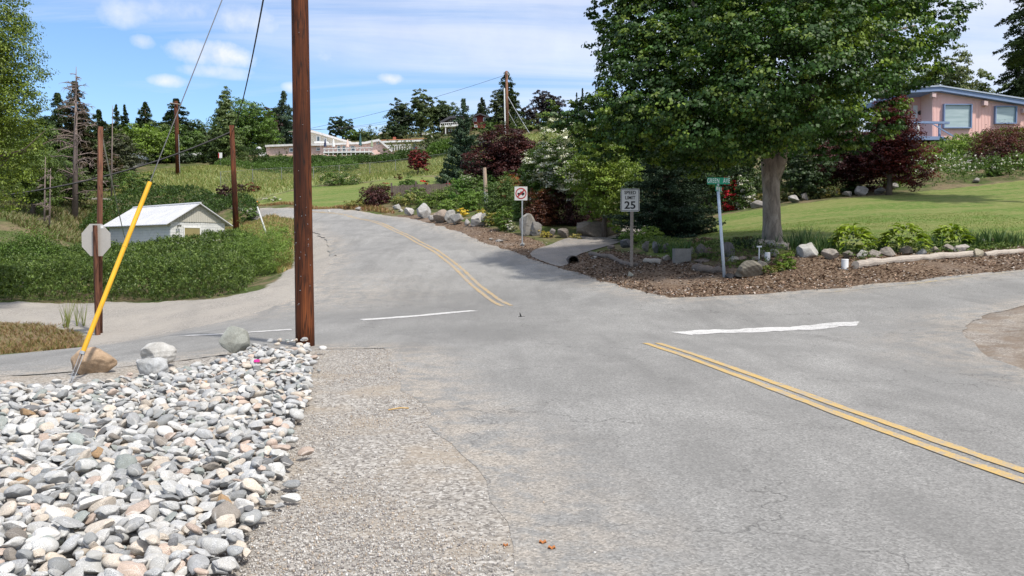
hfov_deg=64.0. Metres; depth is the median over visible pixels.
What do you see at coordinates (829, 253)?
rock
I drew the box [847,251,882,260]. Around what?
garden plant
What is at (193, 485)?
cobble
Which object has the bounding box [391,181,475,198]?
wooden fence
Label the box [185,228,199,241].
door
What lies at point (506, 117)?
utility pole
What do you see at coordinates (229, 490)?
cobble
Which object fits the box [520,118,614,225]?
dogwood tree
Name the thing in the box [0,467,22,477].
cobble
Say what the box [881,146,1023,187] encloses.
flower bed
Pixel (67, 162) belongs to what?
deciduous tree
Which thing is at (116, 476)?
cobble
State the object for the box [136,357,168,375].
boulder
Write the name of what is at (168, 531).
cobble
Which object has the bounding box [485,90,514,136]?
deciduous tree
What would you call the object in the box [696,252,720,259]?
garden plant
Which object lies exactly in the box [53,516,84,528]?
cobble
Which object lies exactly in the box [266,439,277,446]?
cobble
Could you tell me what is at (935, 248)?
rock
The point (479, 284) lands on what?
line
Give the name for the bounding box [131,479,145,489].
cobble
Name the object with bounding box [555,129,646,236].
deciduous tree
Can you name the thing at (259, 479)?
cobble
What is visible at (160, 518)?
cobble
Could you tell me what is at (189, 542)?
cobble
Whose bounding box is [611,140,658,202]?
deciduous tree
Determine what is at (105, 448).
cobble
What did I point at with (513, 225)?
garden plant
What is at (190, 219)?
block shed
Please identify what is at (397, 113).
deciduous tree
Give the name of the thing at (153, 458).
cobble
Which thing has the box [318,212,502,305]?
line
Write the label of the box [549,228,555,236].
rock
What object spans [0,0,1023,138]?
sky
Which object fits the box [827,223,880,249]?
hosta
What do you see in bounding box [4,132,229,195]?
telephone cable
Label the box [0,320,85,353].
dry grass
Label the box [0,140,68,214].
deciduous tree
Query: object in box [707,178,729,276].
street name sign
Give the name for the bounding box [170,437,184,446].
cobble
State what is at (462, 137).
spruce tree
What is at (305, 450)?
cobble
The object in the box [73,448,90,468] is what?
cobble
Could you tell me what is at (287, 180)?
meadow grass
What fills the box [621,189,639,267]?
speed limit sign
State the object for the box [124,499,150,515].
cobble
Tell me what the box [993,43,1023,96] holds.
conifer tree
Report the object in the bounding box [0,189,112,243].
bank grass
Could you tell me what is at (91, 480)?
cobble
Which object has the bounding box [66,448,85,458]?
cobble
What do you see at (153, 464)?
cobble
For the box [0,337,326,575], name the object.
river rock
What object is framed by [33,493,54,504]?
cobble
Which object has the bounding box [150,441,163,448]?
cobble
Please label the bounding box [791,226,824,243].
iris
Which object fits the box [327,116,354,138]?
deciduous tree
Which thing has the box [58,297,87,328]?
weed
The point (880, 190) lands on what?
rock
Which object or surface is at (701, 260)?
rock
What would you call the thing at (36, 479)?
cobble
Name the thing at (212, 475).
cobble
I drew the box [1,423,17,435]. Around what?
cobble
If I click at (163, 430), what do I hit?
cobble
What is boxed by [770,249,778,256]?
rock
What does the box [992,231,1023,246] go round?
iris
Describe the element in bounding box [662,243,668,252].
rock
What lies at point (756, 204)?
rock
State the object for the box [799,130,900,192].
red leaf maple
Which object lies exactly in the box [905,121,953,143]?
deck
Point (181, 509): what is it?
cobble
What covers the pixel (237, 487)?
cobble
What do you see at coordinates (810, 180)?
shrub
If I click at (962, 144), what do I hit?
shrub
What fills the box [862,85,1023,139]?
pink house
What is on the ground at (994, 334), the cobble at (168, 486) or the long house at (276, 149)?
the long house at (276, 149)
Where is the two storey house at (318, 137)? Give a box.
[311,130,350,143]
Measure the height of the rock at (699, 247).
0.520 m
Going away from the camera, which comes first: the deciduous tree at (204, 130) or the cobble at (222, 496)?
the cobble at (222, 496)
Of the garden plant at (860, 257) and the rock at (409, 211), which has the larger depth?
the rock at (409, 211)
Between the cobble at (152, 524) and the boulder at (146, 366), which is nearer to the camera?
the cobble at (152, 524)
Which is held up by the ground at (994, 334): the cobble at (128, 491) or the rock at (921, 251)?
the rock at (921, 251)
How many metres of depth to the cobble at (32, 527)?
4.35 m
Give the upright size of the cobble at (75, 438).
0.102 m
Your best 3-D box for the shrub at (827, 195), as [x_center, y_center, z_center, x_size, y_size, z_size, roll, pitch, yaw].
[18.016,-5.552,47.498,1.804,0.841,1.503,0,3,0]
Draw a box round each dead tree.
[33,157,51,222]
[37,168,53,226]
[43,72,108,219]
[103,106,120,195]
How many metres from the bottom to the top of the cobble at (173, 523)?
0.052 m
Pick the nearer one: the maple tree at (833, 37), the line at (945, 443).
the line at (945, 443)
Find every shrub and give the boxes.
[0,223,67,281]
[0,257,30,294]
[110,169,143,194]
[139,173,155,185]
[218,220,293,276]
[239,207,258,221]
[245,182,259,191]
[262,219,293,252]
[397,175,417,194]
[698,163,761,203]
[734,175,757,209]
[751,194,762,202]
[780,153,837,198]
[780,188,799,201]
[809,185,840,198]
[839,177,867,193]
[881,175,902,186]
[909,145,936,165]
[938,133,980,153]
[981,155,1013,176]
[1010,153,1023,167]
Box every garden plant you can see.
[344,198,368,205]
[389,192,425,205]
[404,187,426,198]
[415,194,435,207]
[426,189,455,204]
[436,185,467,198]
[437,198,458,210]
[446,176,471,202]
[455,188,483,211]
[456,208,468,216]
[457,171,475,193]
[461,175,489,197]
[479,172,518,214]
[480,170,501,196]
[481,212,502,225]
[491,206,513,230]
[494,170,529,203]
[506,220,517,231]
[511,197,533,220]
[540,231,552,237]
[569,234,581,238]
[617,229,641,244]
[633,226,663,240]
[688,236,717,244]
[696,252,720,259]
[721,259,754,267]
[729,236,751,243]
[762,265,785,272]
[774,250,795,268]
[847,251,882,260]
[979,242,1016,249]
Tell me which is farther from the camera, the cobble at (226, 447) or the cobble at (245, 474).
the cobble at (226, 447)
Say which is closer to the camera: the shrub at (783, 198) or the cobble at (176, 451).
the cobble at (176, 451)
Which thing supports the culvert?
in the ground at (994, 334)
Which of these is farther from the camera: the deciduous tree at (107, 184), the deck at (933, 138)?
the deciduous tree at (107, 184)
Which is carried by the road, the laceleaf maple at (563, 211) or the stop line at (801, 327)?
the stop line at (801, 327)
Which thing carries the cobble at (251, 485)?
on the river rock at (242, 382)
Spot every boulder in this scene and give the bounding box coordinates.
[71,347,116,374]
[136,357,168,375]
[140,342,176,363]
[219,326,249,352]
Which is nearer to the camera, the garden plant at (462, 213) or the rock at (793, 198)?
the rock at (793, 198)
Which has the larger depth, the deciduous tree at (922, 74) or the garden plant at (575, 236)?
the deciduous tree at (922, 74)
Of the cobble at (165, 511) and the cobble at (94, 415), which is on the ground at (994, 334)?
the cobble at (94, 415)
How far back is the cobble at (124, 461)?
5.43 m
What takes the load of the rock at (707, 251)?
on the ground at (994, 334)
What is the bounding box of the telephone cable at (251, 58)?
[232,0,263,130]
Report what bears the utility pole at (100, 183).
on the ground at (994, 334)
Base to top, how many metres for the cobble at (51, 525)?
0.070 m
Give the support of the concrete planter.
on the bark mulch
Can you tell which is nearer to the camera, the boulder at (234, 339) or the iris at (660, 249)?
the boulder at (234, 339)
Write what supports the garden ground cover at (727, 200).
on the ground at (994, 334)
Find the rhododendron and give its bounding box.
[720,176,743,211]
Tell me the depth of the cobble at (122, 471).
5.36 m
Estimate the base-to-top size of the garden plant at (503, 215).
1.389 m
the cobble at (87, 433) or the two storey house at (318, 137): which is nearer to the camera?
the cobble at (87, 433)
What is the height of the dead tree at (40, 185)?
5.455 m
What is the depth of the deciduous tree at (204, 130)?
134.94 m
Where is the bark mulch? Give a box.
[461,226,1023,296]
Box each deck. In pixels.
[323,147,373,155]
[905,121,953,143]
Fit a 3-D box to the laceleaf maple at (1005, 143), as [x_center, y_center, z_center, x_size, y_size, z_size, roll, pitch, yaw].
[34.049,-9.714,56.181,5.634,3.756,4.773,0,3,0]
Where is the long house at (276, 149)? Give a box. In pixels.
[260,144,319,155]
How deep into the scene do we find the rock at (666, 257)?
27.69 m
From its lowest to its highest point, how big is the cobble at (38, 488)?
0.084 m
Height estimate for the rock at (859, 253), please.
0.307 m
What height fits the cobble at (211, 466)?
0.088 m
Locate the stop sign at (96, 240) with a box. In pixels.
[82,224,110,334]
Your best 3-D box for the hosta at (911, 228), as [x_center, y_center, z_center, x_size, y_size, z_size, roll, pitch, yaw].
[12.782,-1.693,26.679,1.767,0.869,1.559,0,3,0]
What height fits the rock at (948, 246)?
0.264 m
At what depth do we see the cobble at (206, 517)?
4.48 m
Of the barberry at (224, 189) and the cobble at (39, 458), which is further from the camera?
the barberry at (224, 189)
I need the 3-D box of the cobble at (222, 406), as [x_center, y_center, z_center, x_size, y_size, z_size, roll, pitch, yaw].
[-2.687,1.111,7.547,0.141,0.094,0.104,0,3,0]
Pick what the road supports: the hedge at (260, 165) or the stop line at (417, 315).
the stop line at (417, 315)
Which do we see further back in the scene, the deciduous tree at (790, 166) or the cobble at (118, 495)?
the deciduous tree at (790, 166)
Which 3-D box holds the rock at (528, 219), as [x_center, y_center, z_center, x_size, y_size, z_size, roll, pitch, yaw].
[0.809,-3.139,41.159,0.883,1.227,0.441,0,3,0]
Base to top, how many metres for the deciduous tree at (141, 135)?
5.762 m
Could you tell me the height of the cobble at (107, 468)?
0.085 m
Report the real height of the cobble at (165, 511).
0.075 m
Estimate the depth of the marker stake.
49.82 m
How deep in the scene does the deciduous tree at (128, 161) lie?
98.65 m
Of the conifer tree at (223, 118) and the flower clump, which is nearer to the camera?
the flower clump
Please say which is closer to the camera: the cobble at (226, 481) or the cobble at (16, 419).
the cobble at (226, 481)
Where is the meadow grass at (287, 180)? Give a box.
[96,130,556,198]
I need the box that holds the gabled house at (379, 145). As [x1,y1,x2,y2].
[320,139,393,155]
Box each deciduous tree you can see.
[0,0,81,213]
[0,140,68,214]
[1,134,72,206]
[14,106,62,141]
[34,124,89,169]
[46,147,82,195]
[54,168,96,207]
[82,167,121,191]
[84,133,109,166]
[89,149,126,183]
[103,126,144,174]
[106,124,129,147]
[120,123,184,162]
[135,149,198,162]
[141,120,179,142]
[164,124,207,160]
[188,130,224,164]
[189,119,215,137]
[206,96,284,150]
[257,107,283,145]
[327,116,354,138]
[342,130,371,139]
[357,131,383,141]
[380,121,412,139]
[383,97,413,135]
[418,133,451,155]
[429,97,459,133]
[435,133,461,147]
[479,119,504,138]
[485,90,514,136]
[514,125,536,130]
[516,143,565,210]
[521,105,539,125]
[527,90,566,124]
[535,123,566,129]
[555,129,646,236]
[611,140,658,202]
[657,111,761,204]
[777,124,856,182]
[793,77,873,139]
[886,65,942,90]
[971,72,1000,93]
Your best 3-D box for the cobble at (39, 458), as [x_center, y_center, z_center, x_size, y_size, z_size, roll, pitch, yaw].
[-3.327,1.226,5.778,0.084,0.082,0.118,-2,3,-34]
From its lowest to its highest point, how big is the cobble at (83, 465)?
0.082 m
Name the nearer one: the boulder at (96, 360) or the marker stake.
the boulder at (96, 360)
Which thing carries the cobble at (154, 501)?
on the river rock at (242, 382)
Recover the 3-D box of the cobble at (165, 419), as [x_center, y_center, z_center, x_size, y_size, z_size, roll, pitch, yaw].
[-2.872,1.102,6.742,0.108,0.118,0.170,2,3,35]
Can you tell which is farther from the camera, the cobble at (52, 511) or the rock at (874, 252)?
the rock at (874, 252)
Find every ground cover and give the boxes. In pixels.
[397,192,559,212]
[615,173,868,221]
[633,235,791,265]
[793,238,1023,256]
[920,126,1023,165]
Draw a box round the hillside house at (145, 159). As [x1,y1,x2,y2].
[123,153,150,166]
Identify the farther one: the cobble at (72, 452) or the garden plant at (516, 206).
the garden plant at (516, 206)
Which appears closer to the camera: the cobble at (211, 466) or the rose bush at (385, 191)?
the cobble at (211, 466)
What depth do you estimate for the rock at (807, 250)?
25.63 m
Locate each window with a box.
[942,104,972,128]
[993,106,1017,123]
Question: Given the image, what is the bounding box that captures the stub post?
[483,167,487,207]
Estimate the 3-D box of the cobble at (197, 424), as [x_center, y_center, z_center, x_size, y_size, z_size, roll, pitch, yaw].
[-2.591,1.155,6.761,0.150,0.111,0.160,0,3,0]
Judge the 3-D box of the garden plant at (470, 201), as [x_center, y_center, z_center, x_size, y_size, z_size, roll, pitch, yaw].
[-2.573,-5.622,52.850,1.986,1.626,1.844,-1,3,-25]
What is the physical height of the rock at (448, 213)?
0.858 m
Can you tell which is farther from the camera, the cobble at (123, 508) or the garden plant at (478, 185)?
the garden plant at (478, 185)
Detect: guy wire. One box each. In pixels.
[69,0,221,382]
[103,140,124,237]
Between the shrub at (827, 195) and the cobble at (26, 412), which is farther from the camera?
the shrub at (827, 195)
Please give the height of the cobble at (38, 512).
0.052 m
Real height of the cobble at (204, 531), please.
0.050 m
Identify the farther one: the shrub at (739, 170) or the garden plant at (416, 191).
the garden plant at (416, 191)
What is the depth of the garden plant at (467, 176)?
66.37 m
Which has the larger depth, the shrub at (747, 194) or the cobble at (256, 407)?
the shrub at (747, 194)
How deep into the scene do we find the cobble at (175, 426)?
6.68 m
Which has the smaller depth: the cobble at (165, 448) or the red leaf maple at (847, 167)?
the cobble at (165, 448)
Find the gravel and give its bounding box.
[192,345,605,575]
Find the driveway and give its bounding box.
[530,203,684,265]
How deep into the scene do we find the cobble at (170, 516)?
4.54 m
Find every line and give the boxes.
[185,329,291,335]
[312,211,511,305]
[314,75,503,127]
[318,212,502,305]
[361,310,473,319]
[644,343,1023,482]
[657,343,1023,472]
[674,321,858,334]
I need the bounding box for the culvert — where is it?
[566,255,578,263]
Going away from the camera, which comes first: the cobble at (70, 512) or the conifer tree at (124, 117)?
the cobble at (70, 512)
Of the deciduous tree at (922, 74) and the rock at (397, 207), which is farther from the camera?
the deciduous tree at (922, 74)
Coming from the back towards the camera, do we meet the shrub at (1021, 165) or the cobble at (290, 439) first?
the shrub at (1021, 165)
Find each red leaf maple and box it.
[406,147,430,173]
[459,124,546,195]
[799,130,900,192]
[851,88,942,194]
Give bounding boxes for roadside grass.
[225,212,293,273]
[245,201,394,213]
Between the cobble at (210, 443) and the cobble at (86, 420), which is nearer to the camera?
the cobble at (210, 443)
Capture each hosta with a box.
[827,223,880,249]
[877,223,933,248]
[930,223,975,243]
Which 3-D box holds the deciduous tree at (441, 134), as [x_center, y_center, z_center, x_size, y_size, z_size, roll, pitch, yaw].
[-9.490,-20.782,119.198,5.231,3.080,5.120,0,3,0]
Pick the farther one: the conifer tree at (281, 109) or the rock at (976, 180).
the conifer tree at (281, 109)
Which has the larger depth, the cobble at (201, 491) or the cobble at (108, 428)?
the cobble at (108, 428)
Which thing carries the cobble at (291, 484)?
on the ground at (994, 334)
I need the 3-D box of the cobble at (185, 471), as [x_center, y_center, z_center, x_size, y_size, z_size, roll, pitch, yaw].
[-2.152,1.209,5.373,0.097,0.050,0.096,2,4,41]
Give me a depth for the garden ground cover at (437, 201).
58.06 m
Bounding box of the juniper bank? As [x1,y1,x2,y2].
[76,183,259,230]
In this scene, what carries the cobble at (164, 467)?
on the river rock at (242, 382)
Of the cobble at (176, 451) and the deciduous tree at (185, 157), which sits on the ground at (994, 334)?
the deciduous tree at (185, 157)
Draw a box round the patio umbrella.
[359,133,361,150]
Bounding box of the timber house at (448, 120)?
[440,116,473,135]
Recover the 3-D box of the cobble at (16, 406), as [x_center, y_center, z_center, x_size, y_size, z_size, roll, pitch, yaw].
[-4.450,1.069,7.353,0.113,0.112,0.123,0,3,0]
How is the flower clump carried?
on the ground at (994, 334)
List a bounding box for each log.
[588,251,613,257]
[608,254,639,266]
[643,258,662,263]
[691,263,721,272]
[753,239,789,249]
[851,251,973,268]
[984,248,1023,256]
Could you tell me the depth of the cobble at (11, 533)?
4.17 m
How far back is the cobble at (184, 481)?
5.11 m
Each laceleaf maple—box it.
[519,188,559,225]
[534,179,612,225]
[965,122,1023,166]
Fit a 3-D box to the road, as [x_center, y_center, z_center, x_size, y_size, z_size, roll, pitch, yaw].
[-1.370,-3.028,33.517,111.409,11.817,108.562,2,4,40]
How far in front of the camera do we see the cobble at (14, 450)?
5.86 m
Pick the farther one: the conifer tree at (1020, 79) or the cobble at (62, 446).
the conifer tree at (1020, 79)
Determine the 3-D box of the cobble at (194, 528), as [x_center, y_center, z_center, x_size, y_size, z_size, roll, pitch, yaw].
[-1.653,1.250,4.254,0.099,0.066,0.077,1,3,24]
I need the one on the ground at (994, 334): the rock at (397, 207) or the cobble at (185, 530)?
the rock at (397, 207)
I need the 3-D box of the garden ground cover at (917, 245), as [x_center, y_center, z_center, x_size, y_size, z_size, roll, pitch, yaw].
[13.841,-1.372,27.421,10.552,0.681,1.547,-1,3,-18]
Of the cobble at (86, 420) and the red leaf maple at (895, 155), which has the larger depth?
the red leaf maple at (895, 155)
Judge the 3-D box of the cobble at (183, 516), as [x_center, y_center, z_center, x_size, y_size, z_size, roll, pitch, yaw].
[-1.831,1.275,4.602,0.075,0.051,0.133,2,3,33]
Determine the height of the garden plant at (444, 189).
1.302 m
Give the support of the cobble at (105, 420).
on the river rock at (242, 382)
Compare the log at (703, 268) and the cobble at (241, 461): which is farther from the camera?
the log at (703, 268)
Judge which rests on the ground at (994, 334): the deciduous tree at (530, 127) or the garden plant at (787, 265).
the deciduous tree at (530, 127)
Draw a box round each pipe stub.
[765,252,769,259]
[841,259,848,269]
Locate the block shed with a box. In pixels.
[103,202,232,245]
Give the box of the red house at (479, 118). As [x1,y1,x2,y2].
[472,113,489,129]
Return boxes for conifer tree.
[45,92,72,136]
[53,80,97,185]
[86,109,123,168]
[110,104,122,134]
[120,104,132,141]
[130,102,156,138]
[151,98,200,138]
[205,86,248,165]
[262,90,292,147]
[474,97,487,115]
[484,72,529,130]
[992,0,1023,68]
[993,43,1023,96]
[1008,63,1023,97]
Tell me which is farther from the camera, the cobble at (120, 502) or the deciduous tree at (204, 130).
the deciduous tree at (204, 130)
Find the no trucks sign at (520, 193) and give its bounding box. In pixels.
[515,187,526,242]
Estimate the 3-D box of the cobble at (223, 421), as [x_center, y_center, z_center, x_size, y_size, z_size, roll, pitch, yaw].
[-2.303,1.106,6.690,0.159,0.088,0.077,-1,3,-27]
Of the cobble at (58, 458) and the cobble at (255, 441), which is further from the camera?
the cobble at (255, 441)
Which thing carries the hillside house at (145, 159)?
on the ground at (994, 334)
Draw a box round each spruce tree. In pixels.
[435,98,487,183]
[601,115,729,238]
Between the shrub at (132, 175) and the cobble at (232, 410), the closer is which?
the cobble at (232, 410)
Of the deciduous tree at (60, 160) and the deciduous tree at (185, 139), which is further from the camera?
the deciduous tree at (185, 139)
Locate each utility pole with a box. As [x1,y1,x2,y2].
[97,126,102,332]
[170,101,181,173]
[229,125,238,230]
[291,0,314,345]
[504,71,509,134]
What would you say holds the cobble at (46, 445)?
on the river rock at (242, 382)
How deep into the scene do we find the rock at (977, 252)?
26.16 m
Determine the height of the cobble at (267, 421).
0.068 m
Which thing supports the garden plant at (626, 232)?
on the ground at (994, 334)
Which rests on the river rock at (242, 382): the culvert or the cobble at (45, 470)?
the cobble at (45, 470)
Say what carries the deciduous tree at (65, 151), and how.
on the ground at (994, 334)
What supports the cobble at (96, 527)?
on the river rock at (242, 382)
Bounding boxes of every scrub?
[90,136,287,173]
[358,113,868,152]
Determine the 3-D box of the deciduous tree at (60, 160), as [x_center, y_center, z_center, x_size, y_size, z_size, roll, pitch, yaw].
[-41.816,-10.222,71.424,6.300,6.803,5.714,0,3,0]
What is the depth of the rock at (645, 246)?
30.54 m
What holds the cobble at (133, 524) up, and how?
on the river rock at (242, 382)
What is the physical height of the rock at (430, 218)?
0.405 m
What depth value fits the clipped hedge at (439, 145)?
110.48 m
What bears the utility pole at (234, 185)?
on the ground at (994, 334)
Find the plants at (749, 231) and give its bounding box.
[636,211,1023,254]
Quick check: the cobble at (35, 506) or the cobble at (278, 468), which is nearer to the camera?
the cobble at (35, 506)
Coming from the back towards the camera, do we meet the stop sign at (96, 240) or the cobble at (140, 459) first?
the stop sign at (96, 240)
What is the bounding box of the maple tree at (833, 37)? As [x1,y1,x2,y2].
[539,0,985,242]
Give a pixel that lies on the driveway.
(557, 253)
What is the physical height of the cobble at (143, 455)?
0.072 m
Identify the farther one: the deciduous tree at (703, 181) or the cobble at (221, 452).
the deciduous tree at (703, 181)
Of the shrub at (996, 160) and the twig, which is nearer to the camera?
the twig
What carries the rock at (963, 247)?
on the ground at (994, 334)
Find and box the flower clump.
[262,196,280,200]
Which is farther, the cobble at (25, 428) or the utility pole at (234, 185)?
the utility pole at (234, 185)
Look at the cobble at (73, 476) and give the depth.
5.24 m
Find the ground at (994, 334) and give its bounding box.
[0,126,1023,575]
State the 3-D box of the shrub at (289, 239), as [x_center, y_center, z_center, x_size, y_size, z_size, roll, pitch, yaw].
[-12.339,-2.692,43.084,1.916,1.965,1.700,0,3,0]
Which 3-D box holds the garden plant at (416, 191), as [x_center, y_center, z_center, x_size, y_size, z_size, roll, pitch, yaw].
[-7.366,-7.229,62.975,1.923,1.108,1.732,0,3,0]
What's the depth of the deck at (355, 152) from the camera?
129.17 m
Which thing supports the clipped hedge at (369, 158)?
on the ground at (994, 334)
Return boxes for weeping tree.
[403,88,436,135]
[926,43,989,90]
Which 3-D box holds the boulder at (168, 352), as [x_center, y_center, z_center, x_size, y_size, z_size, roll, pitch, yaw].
[-4.773,0.892,11.059,0.493,0.328,0.329,0,3,0]
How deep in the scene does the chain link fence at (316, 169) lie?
92.96 m
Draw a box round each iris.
[657,239,680,253]
[666,238,695,258]
[732,234,766,248]
[775,232,811,249]
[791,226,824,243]
[803,232,849,252]
[870,235,905,249]
[913,233,943,248]
[954,228,991,248]
[968,226,1021,245]
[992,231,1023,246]
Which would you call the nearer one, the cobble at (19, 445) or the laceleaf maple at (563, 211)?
the cobble at (19, 445)
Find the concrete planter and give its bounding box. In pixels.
[672,249,690,263]
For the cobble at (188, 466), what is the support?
on the river rock at (242, 382)
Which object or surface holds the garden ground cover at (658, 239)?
on the ground at (994, 334)
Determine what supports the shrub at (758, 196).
on the ground at (994, 334)
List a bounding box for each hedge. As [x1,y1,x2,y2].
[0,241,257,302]
[167,144,269,162]
[213,157,358,173]
[252,153,400,168]
[315,171,363,184]
[394,149,424,160]
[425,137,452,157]
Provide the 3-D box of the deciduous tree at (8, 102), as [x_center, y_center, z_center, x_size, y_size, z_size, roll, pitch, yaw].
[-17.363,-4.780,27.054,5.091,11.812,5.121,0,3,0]
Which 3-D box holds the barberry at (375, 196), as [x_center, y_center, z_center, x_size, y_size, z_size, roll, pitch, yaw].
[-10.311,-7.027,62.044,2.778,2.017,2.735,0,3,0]
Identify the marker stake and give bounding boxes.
[257,207,265,229]
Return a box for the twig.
[388,407,408,409]
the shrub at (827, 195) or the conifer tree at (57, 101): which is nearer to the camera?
the shrub at (827, 195)
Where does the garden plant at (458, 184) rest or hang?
on the ground at (994, 334)
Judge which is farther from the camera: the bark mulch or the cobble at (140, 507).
the bark mulch
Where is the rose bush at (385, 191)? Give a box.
[367,182,390,202]
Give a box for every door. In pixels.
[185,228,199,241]
[913,105,917,135]
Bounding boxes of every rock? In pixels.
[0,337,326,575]
[392,204,400,209]
[404,207,413,215]
[417,203,430,217]
[428,215,434,221]
[433,209,445,221]
[444,210,454,222]
[450,213,463,223]
[464,219,469,225]
[470,213,483,226]
[481,213,487,225]
[519,213,534,235]
[530,222,541,235]
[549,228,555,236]
[557,228,568,237]
[576,221,620,236]
[620,239,629,247]
[642,241,648,251]
[652,241,659,252]
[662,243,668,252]
[663,255,670,260]
[695,244,705,253]
[695,258,708,262]
[704,247,712,253]
[720,242,734,256]
[725,273,735,278]
[735,260,763,276]
[750,200,762,208]
[758,260,767,267]
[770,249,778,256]
[788,195,799,202]
[796,242,817,257]
[801,193,807,199]
[821,248,838,258]
[842,191,851,196]
[843,251,853,257]
[854,186,868,195]
[856,249,867,256]
[869,249,880,257]
[874,187,885,193]
[879,247,895,256]
[899,245,912,254]
[916,248,926,254]
[930,246,939,251]
[942,244,953,250]
[953,244,969,251]
[972,178,979,182]
[973,248,983,256]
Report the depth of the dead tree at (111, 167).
79.46 m
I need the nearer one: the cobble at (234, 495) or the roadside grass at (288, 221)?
the cobble at (234, 495)
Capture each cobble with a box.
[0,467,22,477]
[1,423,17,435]
[2,520,27,529]
[4,484,31,500]
[4,527,27,539]
[8,401,22,410]
[9,416,24,423]
[11,454,27,460]
[12,441,24,447]
[13,448,31,453]
[15,430,30,436]
[16,449,35,459]
[16,477,29,482]
[16,495,33,503]
[17,423,36,433]
[20,408,35,416]
[22,437,34,447]
[23,405,39,410]
[23,471,33,479]
[24,503,40,511]
[24,512,33,523]
[26,417,41,424]
[26,521,49,533]
[27,473,45,485]
[31,507,46,516]
[32,389,46,399]
[32,527,60,540]
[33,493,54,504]
[34,456,46,460]
[35,482,54,493]
[39,440,52,451]
[40,468,54,472]
[43,470,67,483]
[44,505,65,522]
[48,483,69,490]
[49,489,63,498]
[49,523,58,529]
[51,455,67,461]
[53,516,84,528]
[54,443,70,449]
[58,507,76,517]
[59,454,79,467]
[59,503,72,507]
[62,466,74,472]
[65,487,81,495]
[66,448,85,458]
[67,432,84,444]
[68,471,78,484]
[69,444,83,447]
[72,510,89,528]
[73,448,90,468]
[75,459,98,471]
[75,495,103,510]
[77,405,91,412]
[77,428,94,437]
[77,476,88,483]
[77,491,90,501]
[81,417,95,424]
[84,476,100,485]
[84,518,114,533]
[85,413,98,418]
[86,442,104,446]
[88,419,101,428]
[89,485,99,494]
[94,504,120,520]
[95,417,111,425]
[96,528,110,543]
[98,481,115,496]
[99,446,109,455]
[100,464,113,472]
[100,471,112,482]
[104,427,121,441]
[106,425,124,431]
[107,515,135,531]
[108,492,127,499]
[111,448,132,459]
[112,473,131,480]
[114,453,137,468]
[114,468,129,475]
[115,478,127,485]
[115,485,124,491]
[116,499,124,505]
[119,504,130,513]
[121,486,136,501]
[122,412,130,419]
[123,517,144,533]
[124,428,138,435]
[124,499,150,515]
[126,463,143,475]
[126,513,152,522]
[127,412,139,424]
[127,443,142,454]
[130,491,143,502]
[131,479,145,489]
[132,454,149,459]
[133,434,151,443]
[136,456,144,462]
[138,404,147,410]
[142,416,150,422]
[142,480,160,489]
[144,421,157,427]
[147,458,169,470]
[147,497,165,505]
[147,521,157,527]
[149,485,162,491]
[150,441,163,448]
[151,456,168,460]
[153,414,173,427]
[153,435,167,445]
[154,463,169,477]
[155,515,166,521]
[157,425,173,435]
[158,446,170,453]
[158,470,175,480]
[158,526,178,536]
[159,494,180,501]
[159,501,179,510]
[159,508,177,515]
[159,533,168,539]
[160,461,177,471]
[161,480,178,494]
[162,512,176,522]
[164,453,173,459]
[167,448,183,454]
[168,421,184,431]
[169,533,186,542]
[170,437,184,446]
[170,520,187,527]
[171,459,183,464]
[175,484,192,498]
[175,512,197,519]
[176,468,190,474]
[176,499,199,511]
[178,478,195,492]
[181,519,195,534]
[181,540,195,544]
[182,461,199,468]
[183,410,198,416]
[183,437,195,452]
[185,523,202,534]
[188,422,206,427]
[188,529,206,534]
[189,481,201,491]
[193,486,208,496]
[194,429,212,438]
[195,534,220,546]
[198,501,215,510]
[199,494,210,504]
[199,510,211,523]
[201,461,219,471]
[203,469,217,479]
[204,439,217,448]
[204,456,218,462]
[207,525,216,534]
[207,527,227,538]
[208,485,216,491]
[210,447,228,457]
[211,501,240,521]
[213,403,228,411]
[213,444,230,451]
[216,468,228,478]
[216,514,235,528]
[217,494,231,502]
[220,419,237,428]
[220,475,236,487]
[221,406,238,414]
[221,414,236,418]
[222,455,238,467]
[223,488,232,492]
[224,528,243,538]
[225,433,231,441]
[225,458,245,470]
[225,532,243,543]
[227,490,246,501]
[229,429,245,438]
[232,482,243,491]
[233,498,253,507]
[238,450,254,461]
[239,440,251,443]
[239,444,252,452]
[239,469,255,479]
[240,435,251,442]
[240,478,264,494]
[248,430,259,436]
[248,473,268,483]
[250,464,260,473]
[252,439,263,443]
[253,403,263,411]
[258,412,274,418]
[259,418,273,423]
[262,457,273,464]
[262,464,271,470]
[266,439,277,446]
[270,462,285,475]
[271,444,290,450]
[275,427,287,435]
[279,454,293,468]
[280,493,300,502]
[282,480,300,488]
[283,436,298,442]
[297,446,314,455]
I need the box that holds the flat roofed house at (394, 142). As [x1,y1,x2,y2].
[381,137,424,150]
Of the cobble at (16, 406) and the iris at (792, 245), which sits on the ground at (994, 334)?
the iris at (792, 245)
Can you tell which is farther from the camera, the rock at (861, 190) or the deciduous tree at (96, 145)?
the deciduous tree at (96, 145)
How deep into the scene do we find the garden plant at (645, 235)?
34.88 m
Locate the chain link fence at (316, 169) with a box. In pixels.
[220,154,447,184]
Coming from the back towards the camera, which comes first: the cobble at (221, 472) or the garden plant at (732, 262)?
the garden plant at (732, 262)
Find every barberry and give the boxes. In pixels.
[215,184,231,196]
[237,183,245,192]
[357,182,393,205]
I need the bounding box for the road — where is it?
[0,207,1023,575]
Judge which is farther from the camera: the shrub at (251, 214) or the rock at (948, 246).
the shrub at (251, 214)

